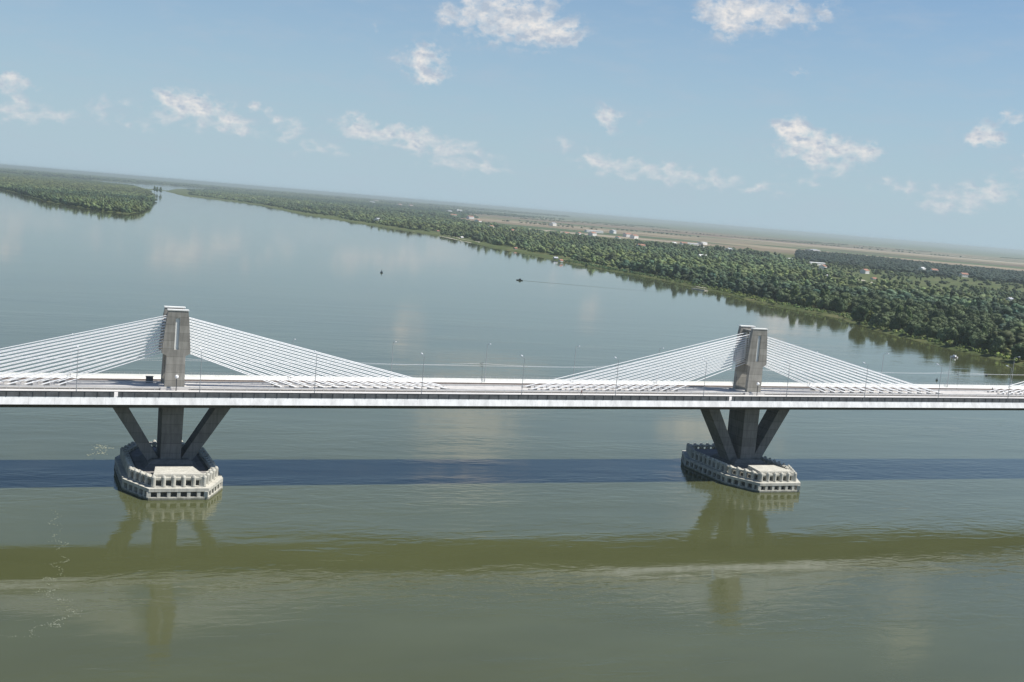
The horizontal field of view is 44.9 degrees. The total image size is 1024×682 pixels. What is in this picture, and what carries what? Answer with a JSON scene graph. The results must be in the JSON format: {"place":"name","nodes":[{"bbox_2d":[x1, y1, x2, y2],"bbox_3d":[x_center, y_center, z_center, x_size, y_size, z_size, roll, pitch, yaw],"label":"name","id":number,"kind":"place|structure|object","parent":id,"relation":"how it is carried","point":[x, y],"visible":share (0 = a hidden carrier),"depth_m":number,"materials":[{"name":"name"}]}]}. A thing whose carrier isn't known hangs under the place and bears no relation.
{"place":"outdoors","nodes":[
{"label":"outdoors","id":0,"kind":"place"},
{"bbox_2d":[0,188,137,213],"bbox_3d":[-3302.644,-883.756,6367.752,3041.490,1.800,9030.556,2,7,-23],"label":"river island","id":1,"kind":"structure","parent":0,"point":[76,206],"depth_m":2795.03,"materials":[{"name":"green plant"}]},
{"bbox_2d":[0,172,156,200],"bbox_3d":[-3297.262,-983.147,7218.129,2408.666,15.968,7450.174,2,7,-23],"label":"forest","id":2,"kind":"object","parent":1,"relation":"on","point":[36,181],"visible":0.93,"depth_m":5895.25,"materials":[{"name":"green plant"}]},
{"bbox_2d":[5,184,154,212],"bbox_3d":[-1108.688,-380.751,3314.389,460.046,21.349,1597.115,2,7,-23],"label":"island wood","id":3,"kind":"object","parent":1,"relation":"on","point":[110,202],"visible":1,"depth_m":3105.38,"materials":[{"name":"green plant"}]},
{"bbox_2d":[0,166,1023,681],"bbox_3d":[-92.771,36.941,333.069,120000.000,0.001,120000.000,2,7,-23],"label":"water","id":4,"kind":"structure","parent":0,"point":[338,544],"depth_m":345.34,"materials":[{"name":"liquid"}]},
{"bbox_2d":[12,446,112,637],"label":"river foam","id":5,"kind":"object","parent":4,"relation":"on","point":[66,559],"visible":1,"depth_m":241.64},
{"bbox_2d":[0,306,1023,500],"bbox_3d":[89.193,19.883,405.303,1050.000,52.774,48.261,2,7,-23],"label":"extradosed bridge","id":6,"kind":"structure","parent":4,"relation":"in","point":[171,466],"depth_m":350.79,"materials":[{"name":"concrete"}]},
{"bbox_2d":[146,376,153,382],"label":"equipment cabinet","id":7,"kind":"object","parent":6,"relation":"on","point":[149,378],"visible":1,"depth_m":334.28,"materials":[{"name":"metal"}]},
{"bbox_2d":[199,348,201,391],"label":"street lamp","id":8,"kind":"object","parent":6,"relation":"on","point":[200,371],"visible":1,"depth_m":318.14,"materials":[{"name":"metal"}]},
{"bbox_2d":[0,167,1023,254],"bbox_3d":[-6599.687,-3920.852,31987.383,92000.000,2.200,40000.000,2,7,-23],"label":"land","id":9,"kind":"structure","parent":0,"point":[781,233],"depth_m":33221.46,"materials":[{"name":"green plant"}]},
{"bbox_2d":[0,168,568,216],"bbox_3d":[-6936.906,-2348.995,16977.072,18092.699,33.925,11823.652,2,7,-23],"label":"shore wood","id":10,"kind":"object","parent":9,"relation":"on","point":[53,174],"visible":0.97,"depth_m":17192.31,"materials":[{"name":"green plant"}]},
{"bbox_2d":[0,0,1023,251],"label":"sky","id":11,"kind":"structure","parent":0,"point":[887,120],"materials":[{"name":"blue"}]},
{"bbox_2d":[166,189,1023,365],"bbox_3d":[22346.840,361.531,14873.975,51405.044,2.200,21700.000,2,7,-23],"label":"land","id":12,"kind":"structure","parent":0,"point":[788,248],"depth_m":6133.71,"materials":[{"name":"green plant"}]},
{"bbox_2d":[187,188,564,219],"bbox_3d":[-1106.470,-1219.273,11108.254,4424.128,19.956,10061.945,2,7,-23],"label":"town trees","id":13,"kind":"object","parent":12,"relation":"on","point":[432,210],"visible":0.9,"depth_m":9921.31,"materials":[{"name":"green plant"}]},
{"bbox_2d":[189,190,760,251],"bbox_3d":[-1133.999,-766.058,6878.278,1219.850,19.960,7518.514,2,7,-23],"label":"distant wood","id":14,"kind":"object","parent":12,"relation":"on","point":[356,213],"visible":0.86,"depth_m":4843.00,"materials":[{"name":"green plant"}]},
{"bbox_2d":[588,232,596,235],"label":"house","id":15,"kind":"structure","parent":12,"relation":"on","point":[592,233],"depth_m":4519.94,"materials":[{"name":"white tile"}]},
{"bbox_2d":[584,230,603,232],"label":"warehouse","id":16,"kind":"structure","parent":12,"relation":"on","point":[593,231],"depth_m":5415.12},
{"bbox_2d":[623,233,631,236],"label":"house","id":17,"kind":"structure","parent":12,"relation":"on","point":[626,234],"depth_m":5007.93,"materials":[{"name":"white tile"}]},
{"bbox_2d":[630,234,638,238],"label":"house","id":18,"kind":"structure","parent":12,"relation":"on","point":[633,236],"depth_m":4731.15,"materials":[{"name":"white tile"}]},
{"bbox_2d":[365,218,930,289],"bbox_3d":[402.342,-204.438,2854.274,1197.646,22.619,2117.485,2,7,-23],"label":"wood","id":19,"kind":"object","parent":12,"relation":"on","point":[593,249],"visible":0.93,"depth_m":2543.98,"materials":[{"name":"green plant"}]},
{"bbox_2d":[643,264,655,273],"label":"willow","id":20,"kind":"object","parent":12,"relation":"on","point":[648,269],"visible":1,"depth_m":1764.86,"materials":[{"name":"green plant"}]},
{"bbox_2d":[727,276,737,282],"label":"dark tree","id":21,"kind":"object","parent":12,"relation":"on","point":[732,279],"visible":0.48,"depth_m":1532.04,"materials":[{"name":"green plant"}]},
{"bbox_2d":[484,213,1023,258],"bbox_3d":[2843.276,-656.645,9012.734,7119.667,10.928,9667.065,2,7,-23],"label":"field hedges","id":22,"kind":"object","parent":12,"relation":"on","point":[707,234],"visible":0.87,"depth_m":9420.22,"materials":[{"name":"green plant"}]},
{"bbox_2d":[776,290,786,301],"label":"willow","id":23,"kind":"object","parent":12,"relation":"on","point":[780,294],"visible":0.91,"depth_m":1359.92,"materials":[{"name":"green plant"}]},
{"bbox_2d":[778,288,789,299],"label":"broadleaf tree","id":24,"kind":"object","parent":12,"relation":"on","point":[785,290],"visible":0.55,"depth_m":1366.17,"materials":[{"name":"green plant"}]},
{"bbox_2d":[785,294,790,302],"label":"broadleaf tree","id":25,"kind":"object","parent":12,"relation":"on","point":[787,297],"visible":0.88,"depth_m":1342.41,"materials":[{"name":"green plant"}]},
{"bbox_2d":[564,259,1020,361],"bbox_3d":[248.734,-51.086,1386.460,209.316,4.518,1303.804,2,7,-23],"label":"bank scrub","id":26,"kind":"object","parent":12,"relation":"on","point":[935,340],"visible":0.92,"depth_m":1253.01,"materials":[{"name":"green plant"}]},
{"bbox_2d":[791,284,798,298],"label":"poplar tree","id":27,"kind":"object","parent":12,"relation":"on","point":[795,291],"visible":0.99,"depth_m":1332.22,"materials":[{"name":"green plant"}]},
{"bbox_2d":[791,295,799,303],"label":"broadleaf tree","id":28,"kind":"object","parent":12,"relation":"on","point":[794,299],"visible":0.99,"depth_m":1323.69,"materials":[{"name":"green plant"}]},
{"bbox_2d":[799,298,808,306],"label":"tree","id":29,"kind":"object","parent":12,"relation":"on","point":[802,301],"visible":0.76,"depth_m":1305.77,"materials":[{"name":"green plant"}]},
{"bbox_2d":[800,289,814,295],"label":"dark tree","id":30,"kind":"object","parent":12,"relation":"on","point":[804,292],"visible":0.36,"depth_m":1322.82,"materials":[{"name":"green plant"}]},
{"bbox_2d":[804,291,814,298],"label":"broadleaf tree","id":31,"kind":"object","parent":12,"relation":"on","point":[807,294],"visible":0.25,"depth_m":1312.63,"materials":[{"name":"green plant"}]},
{"bbox_2d":[805,293,818,305],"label":"broadleaf tree","id":32,"kind":"object","parent":12,"relation":"on","point":[812,299],"visible":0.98,"depth_m":1292.85,"materials":[{"name":"green plant"}]},
{"bbox_2d":[616,259,1023,355],"bbox_3d":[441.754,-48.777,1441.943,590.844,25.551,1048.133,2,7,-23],"label":"riverside wood","id":33,"kind":"object","parent":12,"relation":"on","point":[767,285],"visible":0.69,"depth_m":1506.53,"materials":[{"name":"green plant"}]},
{"bbox_2d":[819,288,825,298],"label":"poplar tree","id":34,"kind":"object","parent":12,"relation":"on","point":[823,293],"visible":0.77,"depth_m":1317.58,"materials":[{"name":"green plant"}]},
{"bbox_2d":[816,297,829,309],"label":"willow","id":35,"kind":"object","parent":12,"relation":"on","point":[822,303],"visible":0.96,"depth_m":1277.27,"materials":[{"name":"green plant"}]},
{"bbox_2d":[831,291,839,296],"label":"broadleaf tree","id":36,"kind":"object","parent":12,"relation":"on","point":[834,293],"visible":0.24,"depth_m":1329.59,"materials":[{"name":"green plant"}]},
{"bbox_2d":[829,296,844,312],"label":"dark tree","id":37,"kind":"object","parent":12,"relation":"on","point":[836,304],"visible":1,"depth_m":1251.44,"materials":[{"name":"green plant"}]},
{"bbox_2d":[840,298,848,312],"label":"willow","id":38,"kind":"object","parent":12,"relation":"on","point":[845,302],"visible":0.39,"depth_m":1262.80,"materials":[{"name":"green plant"}]},
{"bbox_2d":[838,292,851,302],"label":"broadleaf tree","id":39,"kind":"object","parent":12,"relation":"on","point":[844,295],"visible":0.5,"depth_m":1301.29,"materials":[{"name":"green plant"}]},
{"bbox_2d":[844,303,851,312],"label":"tree","id":40,"kind":"object","parent":12,"relation":"on","point":[849,309],"visible":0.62,"depth_m":1274.75,"materials":[{"name":"green plant"}]},
{"bbox_2d":[851,301,858,308],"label":"broadleaf tree","id":41,"kind":"object","parent":12,"relation":"on","point":[854,303],"visible":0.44,"depth_m":1271.75,"materials":[{"name":"green plant"}]},
{"bbox_2d":[850,304,868,323],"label":"dark tree","id":42,"kind":"object","parent":12,"relation":"on","point":[859,313],"visible":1,"depth_m":1130.84,"materials":[{"name":"green plant"}]},
{"bbox_2d":[856,300,871,310],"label":"dark tree","id":43,"kind":"object","parent":12,"relation":"on","point":[866,303],"visible":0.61,"depth_m":1246.55,"materials":[{"name":"green plant"}]},
{"bbox_2d":[860,269,869,273],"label":"house","id":44,"kind":"structure","parent":12,"relation":"on","point":[864,271],"depth_m":2695.19,"materials":[{"name":"white tile"}]},
{"bbox_2d":[858,295,871,300],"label":"broadleaf tree","id":45,"kind":"object","parent":12,"relation":"on","point":[864,296],"visible":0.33,"depth_m":1343.46,"materials":[{"name":"green plant"}]},
{"bbox_2d":[865,310,874,322],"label":"tree","id":46,"kind":"object","parent":12,"relation":"on","point":[868,318],"visible":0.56,"depth_m":1141.98,"materials":[{"name":"green plant"}]},
{"bbox_2d":[869,312,877,324],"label":"willow","id":47,"kind":"object","parent":12,"relation":"on","point":[873,319],"visible":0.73,"depth_m":1108.40,"materials":[{"name":"green plant"}]},
{"bbox_2d":[871,301,879,306],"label":"dark tree","id":48,"kind":"object","parent":12,"relation":"on","point":[874,303],"visible":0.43,"depth_m":1276.62,"materials":[{"name":"green plant"}]},
{"bbox_2d":[871,305,881,313],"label":"broadleaf tree","id":49,"kind":"object","parent":12,"relation":"on","point":[877,309],"visible":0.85,"depth_m":1247.59,"materials":[{"name":"green plant"}]},
{"bbox_2d":[872,295,880,300],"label":"broadleaf tree","id":50,"kind":"object","parent":12,"relation":"on","point":[877,297],"visible":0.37,"depth_m":1347.29,"materials":[{"name":"green plant"}]},
{"bbox_2d":[877,312,889,326],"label":"broadleaf tree","id":51,"kind":"object","parent":12,"relation":"on","point":[881,314],"visible":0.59,"depth_m":1099.51,"materials":[{"name":"green plant"}]},
{"bbox_2d":[878,316,889,327],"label":"broadleaf tree","id":52,"kind":"object","parent":12,"relation":"on","point":[883,321],"visible":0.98,"depth_m":1087.77,"materials":[{"name":"green plant"}]},
{"bbox_2d":[878,298,890,305],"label":"broadleaf tree","id":53,"kind":"object","parent":12,"relation":"on","point":[884,301],"visible":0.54,"depth_m":1272.18,"materials":[{"name":"green plant"}]},
{"bbox_2d":[880,306,891,312],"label":"broadleaf tree","id":54,"kind":"object","parent":12,"relation":"on","point":[886,309],"visible":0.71,"depth_m":1239.62,"materials":[{"name":"green plant"}]},
{"bbox_2d":[885,311,894,318],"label":"willow","id":55,"kind":"object","parent":12,"relation":"on","point":[890,314],"visible":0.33,"depth_m":1134.70,"materials":[{"name":"green plant"}]},
{"bbox_2d":[890,302,902,311],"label":"dark tree","id":56,"kind":"object","parent":12,"relation":"on","point":[893,305],"visible":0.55,"depth_m":1245.50,"materials":[{"name":"green plant"}]},
{"bbox_2d":[891,298,902,304],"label":"broadleaf tree","id":57,"kind":"object","parent":12,"relation":"on","point":[898,301],"visible":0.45,"depth_m":1307.02,"materials":[{"name":"green plant"}]},
{"bbox_2d":[895,305,903,314],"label":"poplar tree","id":58,"kind":"object","parent":12,"relation":"on","point":[899,309],"visible":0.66,"depth_m":1124.55,"materials":[{"name":"green plant"}]},
{"bbox_2d":[891,312,908,329],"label":"broadleaf tree","id":59,"kind":"object","parent":12,"relation":"on","point":[899,320],"visible":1,"depth_m":1066.86,"materials":[{"name":"green plant"}]},
{"bbox_2d":[783,255,1023,302],"bbox_3d":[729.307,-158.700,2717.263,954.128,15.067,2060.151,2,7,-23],"label":"meadow trees","id":60,"kind":"object","parent":12,"relation":"on","point":[1001,292],"visible":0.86,"depth_m":2421.77,"materials":[{"name":"green plant"}]},
{"bbox_2d":[904,300,912,305],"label":"dark tree","id":61,"kind":"object","parent":12,"relation":"on","point":[907,302],"visible":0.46,"depth_m":1315.07,"materials":[{"name":"green plant"}]},
{"bbox_2d":[794,249,1023,283],"bbox_3d":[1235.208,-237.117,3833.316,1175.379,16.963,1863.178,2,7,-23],"label":"plain forest","id":62,"kind":"object","parent":12,"relation":"on","point":[947,270],"visible":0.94,"depth_m":3458.26,"materials":[{"name":"green plant"}]},
{"bbox_2d":[906,309,912,319],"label":"poplar tree","id":63,"kind":"object","parent":12,"relation":"on","point":[909,314],"visible":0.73,"depth_m":1111.28,"materials":[{"name":"green plant"}]},
{"bbox_2d":[903,322,917,334],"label":"willow","id":64,"kind":"object","parent":12,"relation":"on","point":[908,329],"visible":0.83,"depth_m":1040.69,"materials":[{"name":"green plant"}]},
{"bbox_2d":[911,302,921,309],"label":"broadleaf tree","id":65,"kind":"object","parent":12,"relation":"on","point":[915,304],"visible":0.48,"depth_m":1303.89,"materials":[{"name":"green plant"}]},
{"bbox_2d":[912,319,922,323],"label":"willow","id":66,"kind":"object","parent":12,"relation":"on","point":[918,321],"visible":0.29,"depth_m":1072.71,"materials":[{"name":"green plant"}]},
{"bbox_2d":[912,312,923,321],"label":"willow","id":67,"kind":"object","parent":12,"relation":"on","point":[919,316],"visible":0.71,"depth_m":1170.77,"materials":[{"name":"green plant"}]},
{"bbox_2d":[913,321,927,336],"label":"willow","id":68,"kind":"object","parent":12,"relation":"on","point":[918,328],"visible":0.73,"depth_m":1027.86,"materials":[{"name":"green plant"}]},
{"bbox_2d":[919,302,931,309],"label":"willow","id":69,"kind":"object","parent":12,"relation":"on","point":[924,305],"visible":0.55,"depth_m":1322.77,"materials":[{"name":"green plant"}]},
{"bbox_2d":[923,312,928,321],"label":"broadleaf tree","id":70,"kind":"object","parent":12,"relation":"on","point":[925,319],"visible":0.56,"depth_m":1218.06,"materials":[{"name":"green plant"}]},
{"bbox_2d":[922,320,939,337],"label":"broadleaf tree","id":71,"kind":"object","parent":12,"relation":"on","point":[929,327],"visible":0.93,"depth_m":1015.17,"materials":[{"name":"green plant"}]},
{"bbox_2d":[928,309,941,319],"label":"dark tree","id":72,"kind":"object","parent":12,"relation":"on","point":[935,313],"visible":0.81,"depth_m":1207.93,"materials":[{"name":"green plant"}]},
{"bbox_2d":[931,327,939,338],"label":"broadleaf tree","id":73,"kind":"object","parent":12,"relation":"on","point":[934,331],"visible":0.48,"depth_m":1008.27,"materials":[{"name":"green plant"}]},
{"bbox_2d":[929,316,944,327],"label":"broadleaf tree","id":74,"kind":"object","parent":12,"relation":"on","point":[939,321],"visible":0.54,"depth_m":1069.72,"materials":[{"name":"green plant"}]},
{"bbox_2d":[931,300,943,308],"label":"dark tree","id":75,"kind":"object","parent":12,"relation":"on","point":[938,303],"visible":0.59,"depth_m":1339.64,"materials":[{"name":"green plant"}]},
{"bbox_2d":[940,304,948,310],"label":"broadleaf tree","id":76,"kind":"object","parent":12,"relation":"on","point":[944,307],"visible":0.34,"depth_m":1326.04,"materials":[{"name":"green plant"}]},
{"bbox_2d":[936,325,954,341],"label":"willow","id":77,"kind":"object","parent":12,"relation":"on","point":[942,333],"visible":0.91,"depth_m":992.34,"materials":[{"name":"green plant"}]},
{"bbox_2d":[945,305,954,317],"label":"poplar tree","id":78,"kind":"object","parent":12,"relation":"on","point":[950,311],"visible":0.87,"depth_m":1216.93,"materials":[{"name":"green plant"}]},
{"bbox_2d":[944,321,955,327],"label":"willow","id":79,"kind":"object","parent":12,"relation":"on","point":[953,324],"visible":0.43,"depth_m":1081.88,"materials":[{"name":"green plant"}]},
{"bbox_2d":[947,316,953,322],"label":"broadleaf tree","id":80,"kind":"object","parent":12,"relation":"on","point":[950,318],"visible":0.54,"depth_m":1182.12,"materials":[{"name":"green plant"}]},
{"bbox_2d":[947,329,958,339],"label":"broadleaf tree","id":81,"kind":"object","parent":12,"relation":"on","point":[953,334],"visible":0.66,"depth_m":985.29,"materials":[{"name":"green plant"}]},
{"bbox_2d":[952,310,964,317],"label":"broadleaf tree","id":82,"kind":"object","parent":12,"relation":"on","point":[958,313],"visible":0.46,"depth_m":1205.07,"materials":[{"name":"green plant"}]},
{"bbox_2d":[953,335,963,344],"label":"tree","id":83,"kind":"object","parent":12,"relation":"on","point":[956,339],"visible":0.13,"depth_m":980.57,"materials":[{"name":"green plant"}]},
{"bbox_2d":[958,314,968,319],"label":"broadleaf tree","id":84,"kind":"object","parent":12,"relation":"on","point":[962,316],"visible":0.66,"depth_m":1190.07,"materials":[{"name":"green plant"}]},
{"bbox_2d":[958,272,968,276],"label":"house","id":85,"kind":"structure","parent":12,"relation":"on","point":[965,274],"depth_m":3122.08,"materials":[{"name":"white tile"}]},
{"bbox_2d":[955,323,976,345],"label":"dark tree","id":86,"kind":"object","parent":12,"relation":"on","point":[965,333],"visible":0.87,"depth_m":961.76,"materials":[{"name":"green plant"}]},
{"bbox_2d":[965,308,975,313],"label":"dark tree","id":87,"kind":"object","parent":12,"relation":"on","point":[968,310],"visible":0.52,"depth_m":1301.81,"materials":[{"name":"green plant"}]},
{"bbox_2d":[968,312,976,317],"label":"broadleaf tree","id":88,"kind":"object","parent":12,"relation":"on","point":[971,314],"visible":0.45,"depth_m":1240.16,"materials":[{"name":"green plant"}]},
{"bbox_2d":[969,332,987,347],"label":"willow","id":89,"kind":"object","parent":12,"relation":"on","point":[973,338],"visible":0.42,"depth_m":951.77,"materials":[{"name":"green plant"}]},
{"bbox_2d":[973,322,989,331],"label":"dark tree","id":90,"kind":"object","parent":12,"relation":"on","point":[980,325],"visible":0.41,"depth_m":1036.42,"materials":[{"name":"green plant"}]},
{"bbox_2d":[975,334,990,348],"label":"broadleaf tree","id":91,"kind":"object","parent":12,"relation":"on","point":[982,341],"visible":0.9,"depth_m":939.03,"materials":[{"name":"green plant"}]},
{"bbox_2d":[979,317,988,321],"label":"willow","id":92,"kind":"object","parent":12,"relation":"on","point":[985,319],"visible":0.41,"depth_m":1194.41,"materials":[{"name":"green plant"}]},
{"bbox_2d":[979,310,990,315],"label":"dark tree","id":93,"kind":"object","parent":12,"relation":"on","point":[983,311],"visible":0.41,"depth_m":1304.60,"materials":[{"name":"green plant"}]},
{"bbox_2d":[984,322,993,331],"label":"broadleaf tree","id":94,"kind":"object","parent":12,"relation":"on","point":[990,325],"visible":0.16,"depth_m":1115.80,"materials":[{"name":"green plant"}]},
{"bbox_2d":[989,335,1006,354],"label":"broadleaf tree","id":95,"kind":"object","parent":12,"relation":"on","point":[997,342],"visible":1,"depth_m":912.37,"materials":[{"name":"green plant"}]},
{"bbox_2d":[993,317,1003,325],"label":"broadleaf tree","id":96,"kind":"object","parent":12,"relation":"on","point":[998,321],"visible":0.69,"depth_m":1161.07,"materials":[{"name":"green plant"}]},
{"bbox_2d":[1011,343,1023,359],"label":"dark tree","id":97,"kind":"object","parent":12,"relation":"on","point":[1017,350],"visible":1,"depth_m":879.23,"materials":[{"name":"green plant"}]},
{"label":"catenary mast","id":98,"kind":"object","parent":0,"visible":0},
{"bbox_2d":[0,355,1023,374],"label":"contact wire","id":99,"kind":"object","parent":98,"relation":"attached to","point":[496,364],"visible":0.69,"depth_m":371.89,"materials":[{"name":"black metal"}]}
]}

